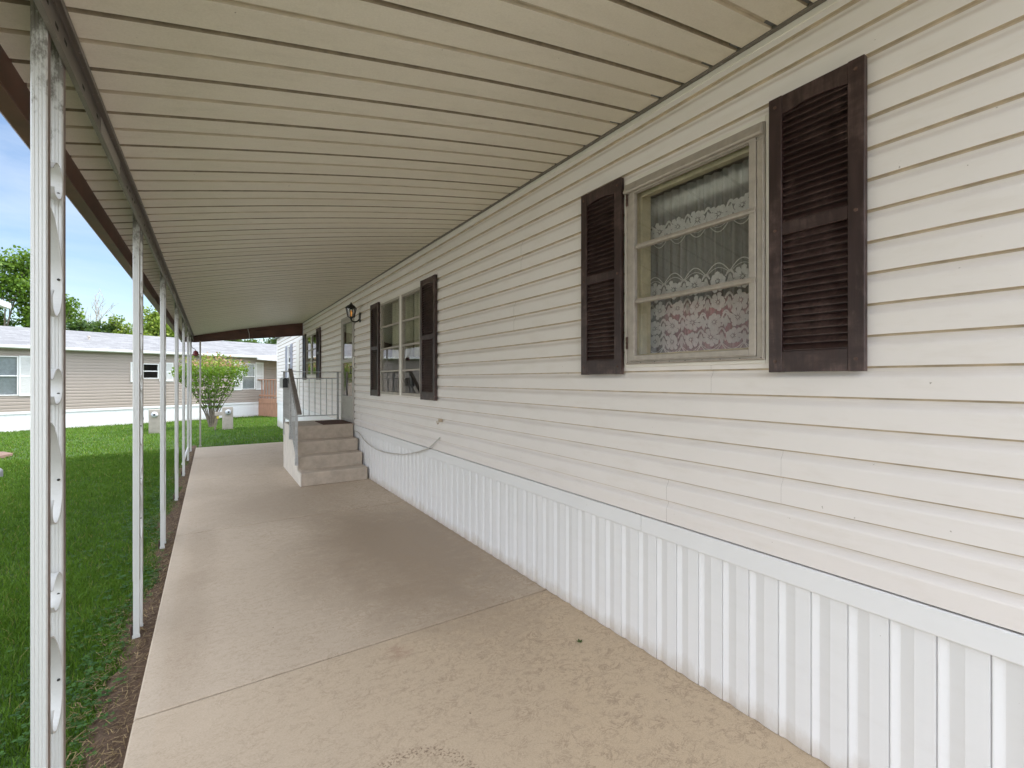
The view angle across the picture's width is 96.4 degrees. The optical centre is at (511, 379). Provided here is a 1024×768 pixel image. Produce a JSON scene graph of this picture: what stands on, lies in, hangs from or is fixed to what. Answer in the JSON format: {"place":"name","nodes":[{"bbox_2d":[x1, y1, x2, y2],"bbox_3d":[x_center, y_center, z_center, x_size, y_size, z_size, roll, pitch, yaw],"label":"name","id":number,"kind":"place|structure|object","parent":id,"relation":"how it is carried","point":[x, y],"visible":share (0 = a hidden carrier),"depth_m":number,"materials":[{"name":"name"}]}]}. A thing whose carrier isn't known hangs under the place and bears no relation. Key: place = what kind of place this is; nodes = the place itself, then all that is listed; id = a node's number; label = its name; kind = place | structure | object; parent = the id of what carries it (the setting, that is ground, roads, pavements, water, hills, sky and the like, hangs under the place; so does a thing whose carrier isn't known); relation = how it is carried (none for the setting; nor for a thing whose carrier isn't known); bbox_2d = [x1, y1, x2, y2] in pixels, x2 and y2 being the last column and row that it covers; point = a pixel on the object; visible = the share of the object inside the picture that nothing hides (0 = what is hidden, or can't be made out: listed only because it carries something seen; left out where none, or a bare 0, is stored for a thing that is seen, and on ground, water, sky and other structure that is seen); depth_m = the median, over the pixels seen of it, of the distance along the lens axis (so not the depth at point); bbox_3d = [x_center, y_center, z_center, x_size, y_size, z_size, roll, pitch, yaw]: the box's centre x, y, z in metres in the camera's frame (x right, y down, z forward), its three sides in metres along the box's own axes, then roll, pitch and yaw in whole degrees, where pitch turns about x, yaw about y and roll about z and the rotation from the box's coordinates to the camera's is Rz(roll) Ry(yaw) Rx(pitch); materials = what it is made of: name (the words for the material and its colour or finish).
{"place":"outdoors","nodes":[
{"label":"outdoors","id":0,"kind":"place"},
{"bbox_2d":[0,113,271,343],"label":"sky","id":1,"kind":"structure","parent":0,"point":[91,268],"materials":[{"name":"blue"}]},
{"bbox_2d":[0,415,282,767],"bbox_3d":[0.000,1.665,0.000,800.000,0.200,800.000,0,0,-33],"label":"ground","id":2,"kind":"structure","parent":0,"point":[25,736],"depth_m":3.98,"materials":[{"name":"plant"}]},
{"bbox_2d":[0,300,10,308],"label":"next door home","id":3,"kind":"object","parent":2,"relation":"on","point":[5,305],"visible":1,"depth_m":9.63,"materials":[{"name":"plastic"}]},
{"bbox_2d":[0,452,12,457],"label":"paved path","id":4,"kind":"structure","parent":2,"relation":"on","point":[4,454],"depth_m":9.54,"materials":[{"name":"beige concrete"}]},
{"bbox_2d":[0,245,85,327],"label":"leafy tree","id":5,"kind":"object","parent":2,"relation":"on","point":[17,282],"visible":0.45,"depth_m":32.91,"materials":[{"name":"green plant"}]},
{"bbox_2d":[66,317,95,331],"bbox_3d":[-29.312,-1.150,30.901,2.417,6.200,2.326,0,0,-11],"label":"round tree","id":6,"kind":"object","parent":2,"relation":"on","point":[78,325],"visible":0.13,"depth_m":30.82,"materials":[{"name":"green plant"}]},
{"bbox_2d":[0,476,182,767],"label":"clover","id":7,"kind":"object","parent":2,"relation":"on","point":[91,683],"visible":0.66,"depth_m":2.47,"materials":[{"name":"green plant"}]},
{"bbox_2d":[66,290,128,329],"bbox_3d":[-33.940,-2.733,36.878,4.962,9.268,4.132,0,0,-2],"label":"bare tree","id":8,"kind":"object","parent":2,"relation":"on","point":[96,313],"visible":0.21,"depth_m":37.10,"materials":[{"name":"green plant"}]},
{"bbox_2d":[85,319,116,332],"bbox_3d":[-30.020,-1.214,32.968,2.333,6.374,2.667,0,0,18],"label":"round tree","id":9,"kind":"object","parent":2,"relation":"on","point":[97,325],"visible":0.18,"depth_m":33.04,"materials":[{"name":"green plant"}]},
{"bbox_2d":[103,314,132,333],"bbox_3d":[-29.047,-1.466,33.906,2.094,6.807,2.006,0,0,-33],"label":"tree","id":10,"kind":"object","parent":2,"relation":"on","point":[122,329],"visible":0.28,"depth_m":33.69,"materials":[{"name":"green plant"}]},
{"bbox_2d":[76,445,196,767],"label":"soil","id":11,"kind":"structure","parent":2,"relation":"on","point":[99,736],"depth_m":2.33,"materials":[{"name":"brown soil"}]},
{"bbox_2d":[66,450,194,767],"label":"dry clippings","id":12,"kind":"object","parent":11,"relation":"on","point":[110,754],"visible":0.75,"depth_m":2.34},
{"bbox_2d":[0,326,276,431],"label":"neighbour home","id":13,"kind":"object","parent":2,"relation":"on","point":[99,378],"visible":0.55,"depth_m":17.63,"materials":[{"name":"beige plastic"}]},
{"bbox_2d":[0,356,18,395],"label":"window","id":14,"kind":"structure","parent":13,"relation":"in","point":[13,379],"depth_m":15.24,"materials":[{"name":"glass"}]},
{"bbox_2d":[143,363,158,378],"bbox_3d":[-14.620,-0.345,18.515,0.050,0.610,0.550,0,0,32],"label":"window","id":15,"kind":"structure","parent":13,"relation":"in","point":[157,371],"depth_m":18.58,"materials":[{"name":"white paint"}]},
{"bbox_2d":[242,364,254,388],"bbox_3d":[-12.590,-0.155,21.840,0.105,1.230,0.620,0,0,32],"label":"window","id":16,"kind":"structure","parent":13,"relation":"in","point":[248,381],"depth_m":21.94,"materials":[{"name":"glass"}]},
{"bbox_2d":[127,305,174,337],"bbox_3d":[-25.367,-1.637,31.742,3.561,7.135,3.414,0,0,15],"label":"spring tree","id":17,"kind":"object","parent":2,"relation":"on","point":[151,326],"visible":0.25,"depth_m":31.55,"materials":[{"name":"green plant"}]},
{"bbox_2d":[149,409,159,433],"bbox_3d":[-11.116,1.355,14.240,0.300,0.860,0.230,0,0,-30],"label":"meter pedestal","id":18,"kind":"object","parent":2,"relation":"on","point":[154,421],"visible":0.81,"depth_m":14.21,"materials":[{"name":"beige metal"}]},
{"bbox_2d":[169,352,253,426],"bbox_3d":[-10.798,0.376,16.316,2.510,2.822,2.227,0,0,-11],"label":"vase shrub","id":19,"kind":"object","parent":2,"relation":"on","point":[217,371],"visible":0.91,"depth_m":16.24,"materials":[{"name":"green plant"}]},
{"bbox_2d":[214,412,221,429],"bbox_3d":[-9.911,1.432,15.430,0.284,0.687,0.125,0,0,-33],"label":"marker stake","id":20,"kind":"object","parent":2,"relation":"on","point":[217,414],"visible":0.94,"depth_m":15.37,"materials":[{"name":"white plastic"}]},
{"bbox_2d":[222,407,232,429],"bbox_3d":[-9.605,1.358,15.472,0.300,0.860,0.230,0,0,-41],"label":"meter pedestal","id":21,"kind":"object","parent":2,"relation":"on","point":[227,417],"visible":0.94,"depth_m":15.42,"materials":[{"name":"beige metal"}]},
{"bbox_2d":[225,339,260,342],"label":"distant tree","id":22,"kind":"object","parent":2,"relation":"on","point":[251,341],"visible":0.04,"depth_m":41.52,"materials":[{"name":"green plant"}]},
{"bbox_2d":[258,379,276,416],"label":"wooden deck","id":23,"kind":"structure","parent":2,"relation":"on","point":[267,407],"depth_m":21.82,"materials":[{"name":"brown wood"}]},
{"bbox_2d":[263,337,276,343],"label":"distant tree","id":24,"kind":"object","parent":2,"relation":"on","point":[273,341],"visible":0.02,"depth_m":43.72,"materials":[{"name":"green plant"}]},
{"bbox_2d":[0,0,826,767],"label":"carport","id":25,"kind":"object","parent":2,"relation":"on","point":[216,170],"visible":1,"depth_m":1.98,"materials":[{"name":"metal"}]},
{"bbox_2d":[191,336,198,355],"bbox_3d":[-6.485,-0.703,9.380,0.117,0.435,0.117,0,0,12],"label":"bird feeder","id":26,"kind":"object","parent":25,"relation":"hanging from","point":[195,353],"visible":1,"depth_m":9.34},
{"bbox_2d":[123,442,829,767],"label":"concrete slab","id":27,"kind":"structure","parent":2,"relation":"on","point":[367,623],"depth_m":2.44,"materials":[{"name":"beige concrete"}]},
{"bbox_2d":[281,369,366,486],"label":"porch steps","id":28,"kind":"structure","parent":27,"relation":"on","point":[315,453],"depth_m":7.03,"materials":[{"name":"concrete"}]},
{"bbox_2d":[280,377,288,387],"bbox_3d":[-3.603,0.046,7.247,0.099,0.163,0.370,0,0,-33],"label":"mailbox","id":29,"kind":"object","parent":28,"relation":"attached to","point":[284,382],"visible":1,"depth_m":7.10,"materials":[{"name":"grey paint"}]},
{"bbox_2d":[283,378,287,387],"bbox_3d":[-3.514,0.046,7.095,0.072,0.152,0.006,0,0,-33],"label":"door","id":30,"kind":"structure","parent":29,"relation":"in","point":[285,381],"depth_m":7.09,"materials":[{"name":"black metal"}]},
{"bbox_2d":[315,420,350,424],"bbox_3d":[-3.036,0.719,7.769,0.455,0.012,0.720,0,0,-33],"label":"doormat","id":31,"kind":"object","parent":28,"relation":"on","point":[326,422],"visible":1,"depth_m":7.63,"materials":[{"name":"brown"}]},
{"bbox_2d":[274,0,1023,767],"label":"mobile home","id":32,"kind":"object","parent":2,"relation":"on","point":[798,522],"visible":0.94,"depth_m":1.93,"materials":[{"name":"beige plastic"}]},
{"bbox_2d":[287,345,289,377],"bbox_3d":[-6.787,-0.500,13.967,0.036,1.100,0.700,0,0,-33],"label":"window","id":33,"kind":"structure","parent":32,"relation":"in","point":[288,347],"depth_m":14.15,"materials":[{"name":"white paint"}]},
{"bbox_2d":[306,332,315,375],"bbox_3d":[-4.743,-0.590,10.853,0.048,1.000,1.370,0,0,-33],"label":"window","id":34,"kind":"structure","parent":32,"relation":"in","point":[312,349],"depth_m":10.80,"materials":[{"name":"metal"}]},
{"bbox_2d":[341,315,355,422],"bbox_3d":[-2.840,-0.188,7.984,0.151,1.825,0.865,0,0,-33],"label":"door","id":35,"kind":"structure","parent":32,"relation":"in","point":[347,401],"depth_m":8.09,"materials":[{"name":"metal"}]},
{"bbox_2d":[345,303,360,322],"bbox_3d":[-2.520,-1.067,7.246,0.239,0.317,0.159,0,0,-33],"label":"wall lantern","id":36,"kind":"object","parent":32,"relation":"attached to","point":[349,307],"depth_m":7.22,"materials":[{"name":"black metal"}]},
{"bbox_2d":[355,431,439,454],"bbox_3d":[-1.671,0.796,6.141,0.042,0.401,3.339,0,0,-33],"label":"hanging cable","id":37,"kind":"object","parent":32,"relation":"attached to","point":[401,454],"visible":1,"depth_m":5.58,"materials":[{"name":"grey plastic"}]},
{"bbox_2d":[380,285,419,397],"bbox_3d":[-1.348,-0.458,5.833,0.211,1.335,1.510,0,0,-33],"label":"window","id":38,"kind":"structure","parent":32,"relation":"in","point":[405,324],"depth_m":5.84,"materials":[{"name":"metal"}]},
{"bbox_2d":[623,114,768,367],"bbox_3d":[0.969,-0.590,2.341,0.310,1.080,1.050,0,0,-33],"label":"window","id":39,"kind":"structure","parent":32,"relation":"in","point":[751,140],"depth_m":2.33,"materials":[{"name":"metal"}]},
{"bbox_2d":[662,292,748,352],"bbox_3d":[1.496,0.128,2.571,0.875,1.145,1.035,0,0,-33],"label":"lace curtain","id":40,"kind":"object","parent":32,"relation":"in","point":[708,313],"visible":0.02,"depth_m":2.46,"materials":[{"name":"white fabric"}]}
]}

